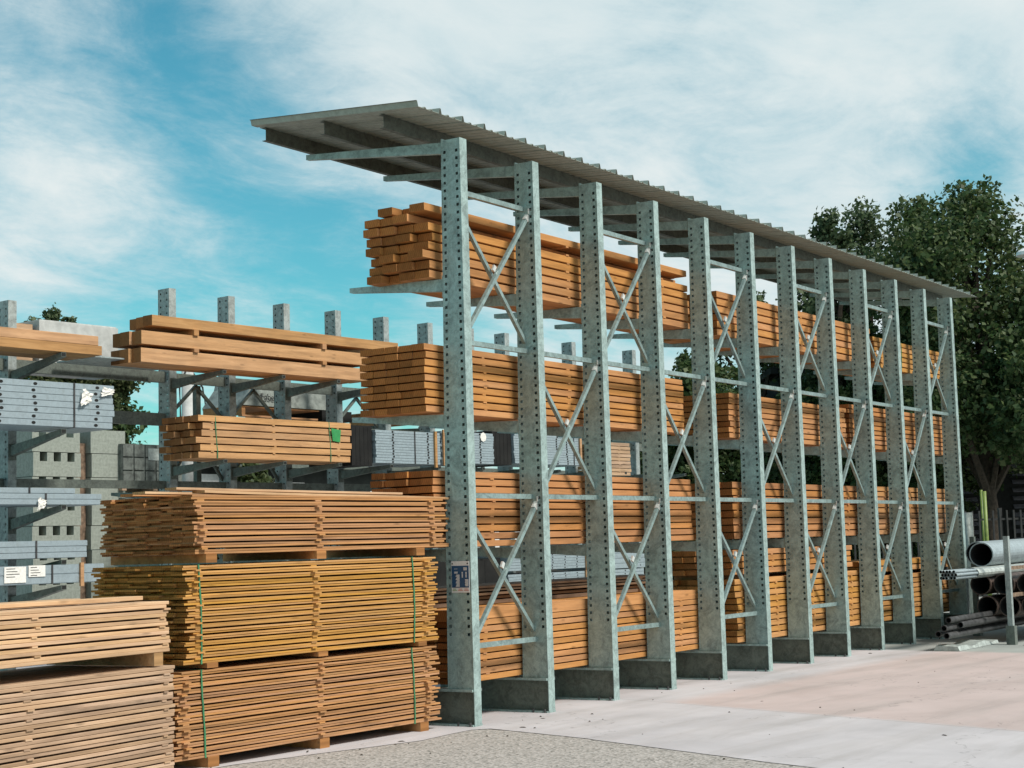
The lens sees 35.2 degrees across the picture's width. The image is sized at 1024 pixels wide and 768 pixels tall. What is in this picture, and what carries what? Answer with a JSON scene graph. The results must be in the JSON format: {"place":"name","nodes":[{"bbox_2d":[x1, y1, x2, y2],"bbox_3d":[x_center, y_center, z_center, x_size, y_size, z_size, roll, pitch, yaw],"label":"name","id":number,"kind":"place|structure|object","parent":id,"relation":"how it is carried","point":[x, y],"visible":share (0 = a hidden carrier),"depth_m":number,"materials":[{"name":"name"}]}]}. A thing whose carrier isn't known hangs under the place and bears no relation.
{"place":"outdoors","nodes":[
{"label":"outdoors","id":0,"kind":"place"},
{"bbox_2d":[0,0,1023,473],"label":"sky","id":1,"kind":"structure","parent":0,"point":[134,165],"materials":[{"name":"blue"}]},
{"bbox_2d":[217,729,813,767],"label":"aggregate slab","id":2,"kind":"structure","parent":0,"point":[477,748],"depth_m":12.17,"materials":[{"name":"concrete"}]},
{"bbox_2d":[16,587,1023,767],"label":"concrete apron","id":3,"kind":"object","parent":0,"point":[881,709],"visible":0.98,"depth_m":14.34,"materials":[{"name":"concrete"}]},
{"bbox_2d":[24,302,77,526],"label":"deciduous tree","id":4,"kind":"object","parent":3,"relation":"on","point":[53,313],"visible":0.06,"depth_m":41.07,"materials":[{"name":"green plant"}]},
{"bbox_2d":[73,443,85,598],"bbox_3d":[-7.784,2.861,28.594,0.500,3.600,0.220,-6,-7,38],"label":"timber post","id":5,"kind":"object","parent":3,"relation":"on","point":[83,513],"visible":0.14,"depth_m":28.54,"materials":[{"name":"wood"}]},
{"bbox_2d":[22,375,150,410],"bbox_3d":[-9.045,2.365,34.448,1.526,5.827,3.209,-6,-7,34],"label":"willow tree","id":6,"kind":"object","parent":3,"relation":"on","point":[124,387],"visible":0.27,"depth_m":34.95,"materials":[{"name":"green plant"}]},
{"bbox_2d":[109,393,149,443],"bbox_3d":[-10.198,2.670,39.374,2.830,6.333,3.035,1,-6,-24],"label":"deciduous tree","id":7,"kind":"object","parent":3,"relation":"on","point":[130,430],"visible":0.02,"depth_m":39.52,"materials":[{"name":"green plant"}]},
{"bbox_2d":[179,371,205,554],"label":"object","id":8,"kind":"object","parent":3,"relation":"on","point":[187,406],"visible":0.16,"depth_m":29.01,"materials":[{"name":"metal"}]},
{"bbox_2d":[175,755,218,767],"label":"timber bearer","id":9,"kind":"object","parent":3,"relation":"on","point":[211,761],"visible":0.36,"depth_m":12.02,"materials":[{"name":"brown wood"}]},
{"bbox_2d":[217,463,274,562],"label":"shrub","id":10,"kind":"object","parent":3,"relation":"on","point":[262,476],"visible":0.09,"depth_m":44.65,"materials":[{"name":"green plant"}]},
{"bbox_2d":[277,737,329,748],"bbox_3d":[-1.939,2.925,13.280,1.100,0.077,0.110,-6,-7,37],"label":"timber bearer","id":11,"kind":"object","parent":3,"relation":"on","point":[320,743],"visible":0.36,"depth_m":12.97,"materials":[{"name":"brown wood"}]},
{"bbox_2d":[0,288,685,670],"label":"cantilever rack","id":12,"kind":"object","parent":3,"relation":"on","point":[282,388],"visible":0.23,"depth_m":25.51,"materials":[{"name":"metal"}]},
{"bbox_2d":[0,540,86,559],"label":"profile pack","id":13,"kind":"object","parent":12,"relation":"on","point":[13,550],"visible":1,"depth_m":21.57,"materials":[{"name":"metal"}]},
{"bbox_2d":[0,493,100,507],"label":"profile pack","id":14,"kind":"object","parent":12,"relation":"on","point":[7,500],"visible":0.93,"depth_m":21.78,"materials":[{"name":"metal"}]},
{"bbox_2d":[0,487,74,493],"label":"profile pack","id":15,"kind":"object","parent":14,"relation":"on","point":[29,490],"visible":0.79,"depth_m":21.62,"materials":[{"name":"metal"}]},
{"bbox_2d":[0,327,101,360],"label":"beam bundle","id":16,"kind":"object","parent":12,"relation":"on","point":[26,343],"visible":1,"depth_m":22.01,"materials":[{"name":"brown wood"}]},
{"bbox_2d":[0,562,103,585],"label":"profile pack","id":17,"kind":"object","parent":12,"relation":"on","point":[80,573],"visible":0.93,"depth_m":21.61,"materials":[{"name":"metal"}]},
{"bbox_2d":[0,378,113,433],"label":"profile pack","id":18,"kind":"object","parent":12,"relation":"on","point":[35,406],"visible":1,"depth_m":21.93,"materials":[{"name":"metal"}]},
{"bbox_2d":[21,319,117,378],"bbox_3d":[-6.924,-0.520,24.608,1.100,0.700,1.420,-6,-7,38],"label":"wrapped panel pack","id":19,"kind":"object","parent":12,"relation":"on","point":[104,334],"visible":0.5,"depth_m":24.41,"materials":[{"name":"plastic"}]},
{"bbox_2d":[57,356,158,370],"bbox_3d":[-5.704,-0.303,23.823,0.900,0.020,1.750,-6,-7,38],"label":"steel sheet","id":20,"kind":"object","parent":12,"relation":"on","point":[103,361],"visible":0.43,"depth_m":23.43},
{"bbox_2d":[111,315,397,383],"bbox_3d":[-3.861,-0.482,25.441,0.660,0.700,5.522,-6,-7,38],"label":"beam bundle","id":21,"kind":"object","parent":12,"relation":"on","point":[159,342],"visible":0.91,"depth_m":24.68,"materials":[{"name":"brown wood"}]},
{"bbox_2d":[159,415,351,464],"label":"timber bundle","id":22,"kind":"object","parent":12,"relation":"on","point":[201,438],"visible":0.98,"depth_m":24.71,"materials":[{"name":"brown wood"}]},
{"bbox_2d":[202,386,325,421],"bbox_3d":[-4.287,0.332,28.162,1.042,0.618,2.010,-6,-7,38],"label":"hooded pallet","id":23,"kind":"object","parent":12,"relation":"on","point":[252,406],"visible":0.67,"depth_m":27.81,"materials":[{"name":"white plastic"}]},
{"bbox_2d":[291,410,351,422],"bbox_3d":[-3.437,0.608,28.968,0.900,0.180,0.800,-6,-7,38],"label":"crate","id":24,"kind":"object","parent":12,"relation":"on","point":[320,415],"visible":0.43,"depth_m":28.65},
{"bbox_2d":[309,425,371,468],"bbox_3d":[-2.859,1.056,26.889,1.004,0.660,0.480,-6,-7,38],"label":"black wrapped pack","id":25,"kind":"object","parent":12,"relation":"on","point":[361,443],"visible":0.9,"depth_m":26.57,"materials":[{"name":"plastic"}]},
{"bbox_2d":[365,430,440,467],"bbox_3d":[-2.088,1.131,27.667,0.941,0.622,1.649,-6,-7,38],"label":"profile pack","id":26,"kind":"object","parent":12,"relation":"on","point":[400,449],"visible":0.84,"depth_m":27.37,"materials":[{"name":"metal"}]},
{"bbox_2d":[428,430,493,466],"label":"profile pack","id":27,"kind":"object","parent":12,"relation":"on","point":[484,451],"visible":0.34,"depth_m":28.89,"materials":[{"name":"metal"}]},
{"bbox_2d":[424,558,499,585],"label":"black wrapped pack","id":28,"kind":"object","parent":12,"relation":"on","point":[487,573],"visible":0.29,"depth_m":28.74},
{"bbox_2d":[474,431,511,467],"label":"black wrapped pack","id":29,"kind":"object","parent":12,"relation":"on","point":[502,448],"visible":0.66,"depth_m":29.44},
{"bbox_2d":[495,434,581,467],"bbox_3d":[0.358,1.294,30.722,0.941,0.622,2.135,-6,-7,38],"label":"profile pack","id":30,"kind":"object","parent":12,"relation":"on","point":[567,458],"visible":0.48,"depth_m":30.65,"materials":[{"name":"metal"}]},
{"bbox_2d":[506,570,586,581],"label":"profile pack","id":31,"kind":"object","parent":12,"relation":"on","point":[511,577],"visible":0.11,"depth_m":30.43,"materials":[{"name":"metal"}]},
{"bbox_2d":[478,554,586,570],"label":"profile pack","id":32,"kind":"object","parent":31,"relation":"on","point":[558,561],"visible":0.38,"depth_m":30.45,"materials":[{"name":"metal"}]},
{"bbox_2d":[578,443,630,476],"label":"timber bundle","id":33,"kind":"object","parent":12,"relation":"on","point":[620,455],"visible":0.33,"depth_m":32.30,"materials":[{"name":"brown wood"}]},
{"bbox_2d":[571,568,643,580],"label":"profile pack","id":34,"kind":"object","parent":12,"relation":"on","point":[625,571],"visible":0.12,"depth_m":32.09,"materials":[{"name":"metal"}]},
{"bbox_2d":[557,552,644,569],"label":"profile pack","id":35,"kind":"object","parent":34,"relation":"on","point":[620,562],"visible":0.12,"depth_m":31.97,"materials":[{"name":"metal"}]},
{"bbox_2d":[381,721,428,731],"bbox_3d":[-1.192,3.002,14.268,1.100,0.077,0.110,-6,-7,37],"label":"timber bearer","id":36,"kind":"object","parent":3,"relation":"on","point":[420,727],"visible":0.36,"depth_m":13.96,"materials":[{"name":"brown wood"}]},
{"bbox_2d":[166,645,441,761],"bbox_3d":[-1.969,2.564,13.271,1.112,0.647,3.074,-6,-7,37],"label":"board pack","id":37,"kind":"object","parent":36,"relation":"on","point":[227,707],"visible":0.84,"depth_m":12.82,"materials":[{"name":"brown wood"}]},
{"bbox_2d":[163,662,217,667],"bbox_3d":[-2.676,2.148,12.404,1.100,0.036,0.110,-6,-7,37],"label":"timber bearer","id":38,"kind":"object","parent":37,"relation":"on","point":[210,665],"visible":0.36,"depth_m":12.10,"materials":[{"name":"brown wood"}]},
{"bbox_2d":[91,557,438,665],"bbox_3d":[-1.955,1.840,13.399,1.111,0.738,2.965,-6,-7,37],"label":"board pack","id":39,"kind":"object","parent":38,"relation":"on","point":[219,612],"visible":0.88,"depth_m":12.79,"materials":[{"name":"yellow wood"}]},
{"bbox_2d":[111,554,216,564],"bbox_3d":[-2.700,1.356,12.483,1.100,0.065,0.110,-6,-7,37],"label":"timber bearer","id":40,"kind":"object","parent":39,"relation":"on","point":[172,559],"visible":0.93,"depth_m":12.39,"materials":[{"name":"brown wood"}]},
{"bbox_2d":[99,495,448,556],"bbox_3d":[-1.891,1.185,13.568,1.112,0.445,3.060,-6,-7,37],"label":"board pack","id":41,"kind":"object","parent":40,"relation":"on","point":[183,525],"visible":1,"depth_m":12.74,"materials":[{"name":"brown wood"}]},
{"bbox_2d":[192,490,449,499],"bbox_3d":[-1.486,0.925,13.389,0.140,0.024,2.930,-6,-8,37],"label":"loose board","id":42,"kind":"object","parent":41,"relation":"on","point":[242,493],"visible":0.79,"depth_m":12.78,"materials":[{"name":"brown wood"}]},
{"bbox_2d":[165,487,402,494],"bbox_3d":[-1.784,0.875,13.129,0.130,0.027,2.550,-6,-8,37],"label":"loose board","id":43,"kind":"object","parent":42,"relation":"on","point":[286,491],"visible":0.87,"depth_m":13.01,"materials":[{"name":"brown wood"}]},
{"bbox_2d":[223,551,325,560],"bbox_3d":[-1.983,1.430,13.430,1.100,0.065,0.110,-6,-7,37],"label":"timber bearer","id":44,"kind":"object","parent":39,"relation":"on","point":[275,556],"visible":0.93,"depth_m":13.34,"materials":[{"name":"brown wood"}]},
{"bbox_2d":[326,548,424,557],"bbox_3d":[-1.236,1.507,14.417,1.100,0.065,0.110,-6,-7,37],"label":"timber bearer","id":45,"kind":"object","parent":39,"relation":"on","point":[376,552],"visible":0.86,"depth_m":14.33,"materials":[{"name":"brown wood"}]},
{"bbox_2d":[250,100,974,726],"bbox_3d":[2.704,0.730,20.807,2.027,5.669,15.252,-6,-7,34],"label":"cantilever rack","id":46,"kind":"object","parent":3,"relation":"on","point":[458,162],"visible":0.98,"depth_m":17.76,"materials":[{"name":"metal"}]},
{"bbox_2d":[360,343,684,434],"bbox_3d":[0.279,0.131,16.693,0.764,0.615,4.912,-6,-7,34],"label":"timber bundle","id":47,"kind":"object","parent":46,"relation":"on","point":[406,380],"visible":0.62,"depth_m":15.28,"materials":[{"name":"brown wood"}]},
{"bbox_2d":[363,202,689,333],"bbox_3d":[0.344,-1.119,16.907,0.710,0.694,5.132,-6,-7,34],"label":"timber bundle","id":48,"kind":"object","parent":46,"relation":"on","point":[405,245],"visible":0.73,"depth_m":15.65,"materials":[{"name":"brown wood"}]},
{"bbox_2d":[370,470,693,548],"bbox_3d":[0.386,1.306,16.645,0.726,0.692,4.974,-6,-7,34],"label":"timber bundle","id":49,"kind":"object","parent":46,"relation":"on","point":[498,518],"visible":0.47,"depth_m":16.08,"materials":[{"name":"brown wood"}]},
{"bbox_2d":[427,590,698,684],"bbox_3d":[0.433,2.551,16.663,0.864,0.665,4.789,-6,-7,34],"label":"timber bundle","id":50,"kind":"object","parent":46,"relation":"on","point":[503,621],"visible":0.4,"depth_m":16.08,"materials":[{"name":"brown wood"}]},
{"bbox_2d":[428,574,645,607],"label":"timber bundle","id":51,"kind":"object","parent":50,"relation":"on","point":[568,587],"visible":0.41,"depth_m":16.65,"materials":[{"name":"brown wood"}]},
{"bbox_2d":[671,393,846,447],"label":"timber bundle","id":52,"kind":"object","parent":46,"relation":"on","point":[727,414],"visible":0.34,"depth_m":20.30,"materials":[{"name":"brown wood"}]},
{"bbox_2d":[674,482,857,539],"bbox_3d":[3.402,1.671,21.150,0.829,0.685,3.909,-6,-7,34],"label":"timber bundle","id":53,"kind":"object","parent":46,"relation":"on","point":[731,521],"visible":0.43,"depth_m":20.30,"materials":[{"name":"brown wood"}]},
{"bbox_2d":[663,291,869,369],"bbox_3d":[3.477,-0.662,21.655,0.866,0.538,4.940,-6,-7,34],"label":"timber bundle","id":54,"kind":"object","parent":46,"relation":"on","point":[767,321],"visible":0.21,"depth_m":20.66,"materials":[{"name":"brown wood"}]},
{"bbox_2d":[673,570,860,642],"bbox_3d":[3.344,2.863,21.034,0.991,0.745,3.889,-6,-7,34],"label":"timber bundle","id":55,"kind":"object","parent":46,"relation":"on","point":[735,628],"visible":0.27,"depth_m":20.16,"materials":[{"name":"brown wood"}]},
{"bbox_2d":[674,574,742,579],"bbox_3d":[2.399,2.361,19.747,0.900,0.057,0.080,-6,-7,34],"label":"timber bearer","id":56,"kind":"object","parent":55,"relation":"on","point":[695,577],"visible":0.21,"depth_m":19.83,"materials":[{"name":"brown wood"}]},
{"bbox_2d":[672,545,852,575],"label":"timber bundle","id":57,"kind":"object","parent":56,"relation":"on","point":[684,563],"visible":0.3,"depth_m":19.71,"materials":[{"name":"brown wood"}]},
{"bbox_2d":[837,336,939,381],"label":"timber bundle","id":58,"kind":"object","parent":46,"relation":"on","point":[906,360],"visible":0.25,"depth_m":24.58,"materials":[{"name":"brown wood"}]},
{"bbox_2d":[839,404,942,455],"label":"timber bundle","id":59,"kind":"object","parent":46,"relation":"on","point":[879,417],"visible":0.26,"depth_m":23.65,"materials":[{"name":"brown wood"}]},
{"bbox_2d":[848,487,945,533],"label":"timber bundle","id":60,"kind":"object","parent":46,"relation":"on","point":[883,513],"visible":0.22,"depth_m":24.24,"materials":[{"name":"brown wood"}]},
{"bbox_2d":[853,571,949,622],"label":"timber bundle","id":61,"kind":"object","parent":46,"relation":"on","point":[887,591],"visible":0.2,"depth_m":24.10,"materials":[{"name":"brown wood"}]},
{"bbox_2d":[623,348,806,579],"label":"deciduous tree","id":62,"kind":"object","parent":3,"relation":"on","point":[729,460],"visible":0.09,"depth_m":45.56,"materials":[{"name":"green plant"}]},
{"bbox_2d":[672,290,782,572],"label":"deciduous tree","id":63,"kind":"object","parent":3,"relation":"on","point":[764,366],"depth_m":50.69,"materials":[{"name":"green plant"}]},
{"bbox_2d":[802,206,887,479],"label":"deciduous tree","id":64,"kind":"object","parent":3,"relation":"on","point":[824,230],"visible":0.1,"depth_m":46.24,"materials":[{"name":"green plant"}]},
{"bbox_2d":[775,195,965,471],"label":"deciduous tree","id":65,"kind":"object","parent":3,"relation":"on","point":[864,236],"visible":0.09,"depth_m":50.49,"materials":[{"name":"green plant"}]},
{"bbox_2d":[725,508,1023,604],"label":"yard fence","id":66,"kind":"object","parent":3,"relation":"on","point":[1000,519],"visible":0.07,"depth_m":33.24,"materials":[{"name":"metal"}]},
{"bbox_2d":[775,308,976,559],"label":"deciduous tree","id":67,"kind":"object","parent":3,"relation":"on","point":[812,477],"visible":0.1,"depth_m":44.72,"materials":[{"name":"green plant"}]},
{"bbox_2d":[760,367,1023,572],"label":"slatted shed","id":68,"kind":"structure","parent":3,"relation":"on","point":[1010,497],"depth_m":49.71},
{"bbox_2d":[840,174,1023,540],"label":"deciduous tree","id":69,"kind":"object","parent":3,"relation":"on","point":[951,249],"visible":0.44,"depth_m":42.83,"materials":[{"name":"green plant"}]},
{"bbox_2d":[897,192,1003,569],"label":"deciduous tree","id":70,"kind":"object","parent":3,"relation":"on","point":[972,487],"visible":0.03,"depth_m":47.03,"materials":[{"name":"green plant"}]},
{"bbox_2d":[934,639,998,650],"bbox_3d":[6.252,3.569,22.212,0.360,0.085,1.650,-6,-7,34],"label":"plastic sheet","id":71,"kind":"object","parent":3,"relation":"on","point":[963,644],"visible":1,"depth_m":21.98,"materials":[{"name":"plastic"}]},
{"bbox_2d":[965,512,973,613],"bbox_3d":[8.912,3.472,31.348,0.150,1.950,0.150,-6,-7,34],"label":"bollard post","id":72,"kind":"object","parent":3,"relation":"on","point":[969,524],"visible":0.58,"depth_m":31.35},
{"bbox_2d":[956,320,1023,465],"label":"deciduous tree","id":73,"kind":"object","parent":3,"relation":"on","point":[1008,432],"visible":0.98,"depth_m":40.16,"materials":[{"name":"green plant"}]},
{"bbox_2d":[969,536,1023,644],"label":"pipe stillage","id":74,"kind":"object","parent":3,"relation":"on","point":[1011,634],"visible":0.66,"depth_m":22.48,"materials":[{"name":"metal"}]},
{"bbox_2d":[945,610,995,623],"bbox_3d":[7.234,3.324,23.655,0.084,0.084,5.000,-6,-7,34],"label":"dark pipe","id":75,"kind":"object","parent":74,"relation":"on","point":[965,617],"visible":0.62,"depth_m":22.21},
{"bbox_2d":[943,619,1023,638],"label":"dark pipe","id":76,"kind":"object","parent":74,"relation":"on","point":[965,632],"visible":0.93,"depth_m":22.57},
{"bbox_2d":[970,576,997,594],"bbox_3d":[7.846,3.005,24.815,0.300,0.300,4.040,-6,-7,34],"label":"brown pipe","id":77,"kind":"object","parent":74,"relation":"on","point":[982,586],"visible":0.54,"depth_m":23.36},
{"bbox_2d":[939,563,1023,579],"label":"pipe bundle","id":78,"kind":"object","parent":77,"relation":"on","point":[979,572],"visible":0.82,"depth_m":22.53,"materials":[{"name":"metal"}]},
{"bbox_2d":[969,539,1023,566],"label":"pipe","id":79,"kind":"object","parent":78,"relation":"on","point":[981,554],"visible":1,"depth_m":23.58,"materials":[{"name":"metal"}]},
{"bbox_2d":[957,615,1023,627],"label":"dark pipe","id":80,"kind":"object","parent":74,"relation":"on","point":[974,622],"visible":0.66,"depth_m":22.56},
{"bbox_2d":[977,594,1005,616],"bbox_3d":[7.922,3.312,24.739,0.300,0.300,4.040,-6,-7,34],"label":"brown pipe","id":81,"kind":"object","parent":74,"relation":"on","point":[988,603],"visible":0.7,"depth_m":23.29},
{"bbox_2d":[993,571,1023,594],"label":"brown pipe","id":82,"kind":"object","parent":74,"relation":"on","point":[999,584],"visible":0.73,"depth_m":23.17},
{"bbox_2d":[999,595,1023,615],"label":"brown pipe","id":83,"kind":"object","parent":74,"relation":"on","point":[1017,602],"visible":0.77,"depth_m":23.08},
{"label":"timber bearer","id":84,"kind":"object","parent":3,"relation":"on","visible":0},
{"bbox_2d":[0,665,174,767],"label":"board pack","id":85,"kind":"object","parent":84,"relation":"on","point":[80,716],"visible":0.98,"depth_m":10.52,"materials":[{"name":"brown wood"}]},
{"bbox_2d":[47,652,162,665],"bbox_3d":[-2.857,1.921,11.307,1.000,0.087,0.090,-5,-7,29],"label":"timber bearer","id":86,"kind":"object","parent":85,"relation":"on","point":[151,659],"visible":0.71,"depth_m":11.14,"materials":[{"name":"brown wood"}]},
{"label":"timber bearer","id":87,"kind":"object","parent":85,"relation":"on","visible":0},
{"bbox_2d":[0,601,170,668],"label":"board pack","id":88,"kind":"object","parent":87,"relation":"on","point":[37,635],"visible":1,"depth_m":10.48,"materials":[{"name":"brown wood"}]},
{"bbox_2d":[0,596,142,608],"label":"loose board","id":89,"kind":"object","parent":88,"relation":"on","point":[63,602],"visible":1,"depth_m":10.66,"materials":[{"name":"brown wood"}]},
{"label":"ground","id":90,"kind":"structure","parent":0,"visible":0},
{"bbox_2d":[40,462,743,574],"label":"storage hall","id":91,"kind":"structure","parent":90,"relation":"on","point":[209,474],"depth_m":48.37,"materials":[{"name":"metal"}]},
{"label":"timber bearer","id":92,"kind":"object","parent":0,"visible":0},
{"bbox_2d":[847,556,947,572],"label":"timber bundle","id":93,"kind":"object","parent":92,"relation":"on","point":[916,563],"visible":0.18,"depth_m":24.15,"materials":[{"name":"brown wood"}]},
{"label":"concrete block","id":94,"kind":"object","parent":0,"visible":0},
{"bbox_2d":[16,583,79,599],"bbox_3d":[-8.030,3.531,27.951,0.500,0.414,0.980,-6,-7,38],"label":"concrete block","id":95,"kind":"object","parent":94,"relation":"on","point":[72,591],"depth_m":27.77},
{"bbox_2d":[16,557,80,565],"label":"concrete block","id":96,"kind":"object","parent":95,"relation":"on","point":[27,562],"depth_m":27.72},
{"bbox_2d":[16,526,79,540],"bbox_3d":[-8.055,2.686,28.035,0.500,0.414,0.980,-6,-7,38],"label":"concrete block","id":97,"kind":"object","parent":96,"relation":"on","point":[52,533],"depth_m":27.80,"materials":[{"name":"concrete"}]},
{"bbox_2d":[16,506,80,526],"bbox_3d":[-8.055,2.264,28.093,0.500,0.414,0.980,-6,-7,38],"label":"concrete block","id":98,"kind":"object","parent":97,"relation":"on","point":[69,516],"depth_m":27.94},
{"bbox_2d":[16,477,79,493],"bbox_3d":[-8.081,1.840,28.120,0.500,0.414,0.980,-6,-7,38],"label":"concrete block","id":99,"kind":"object","parent":98,"relation":"on","point":[77,490],"depth_m":27.93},
{"bbox_2d":[16,452,80,477],"bbox_3d":[-8.081,1.419,28.178,0.500,0.414,0.980,-6,-7,38],"label":"concrete block","id":100,"kind":"object","parent":99,"relation":"on","point":[45,464],"depth_m":27.93,"materials":[{"name":"concrete"}]},
{"bbox_2d":[16,431,79,453],"bbox_3d":[-8.105,0.995,28.204,0.500,0.414,0.980,-6,-7,38],"label":"concrete block","id":101,"kind":"object","parent":100,"relation":"on","point":[68,443],"depth_m":28.05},
{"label":"concrete block","id":102,"kind":"object","parent":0,"visible":0},
{"bbox_2d":[86,582,98,597],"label":"concrete block","id":103,"kind":"object","parent":102,"relation":"on","point":[89,588],"depth_m":28.39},
{"bbox_2d":[86,550,118,567],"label":"concrete block","id":104,"kind":"object","parent":103,"relation":"on","point":[93,556],"depth_m":28.52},
{"bbox_2d":[86,526,108,549],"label":"concrete block","id":105,"kind":"object","parent":104,"relation":"on","point":[94,534],"depth_m":28.51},
{"bbox_2d":[86,502,105,525],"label":"concrete block","id":106,"kind":"object","parent":105,"relation":"on","point":[94,516],"depth_m":28.57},
{"bbox_2d":[86,478,124,501],"bbox_3d":[-7.396,1.905,28.972,0.500,0.414,0.750,-6,-7,38],"label":"concrete block","id":107,"kind":"object","parent":106,"relation":"on","point":[105,493],"depth_m":28.76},
{"bbox_2d":[86,454,117,477],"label":"concrete block","id":108,"kind":"object","parent":107,"relation":"on","point":[101,465],"depth_m":28.76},
{"bbox_2d":[80,430,124,453],"bbox_3d":[-7.421,1.060,29.057,0.500,0.414,0.750,-6,-7,38],"label":"concrete block","id":109,"kind":"object","parent":108,"relation":"on","point":[102,442],"depth_m":28.81,"materials":[{"name":"concrete"}]},
{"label":"paving pack","id":110,"kind":"object","parent":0,"visible":0},
{"bbox_2d":[117,444,181,492],"bbox_3d":[-6.941,1.578,29.884,1.134,0.840,1.500,-6,-7,38],"label":"paving pack","id":111,"kind":"object","parent":110,"relation":"on","point":[139,462],"visible":0.47,"depth_m":29.27,"materials":[{"name":"concrete"}]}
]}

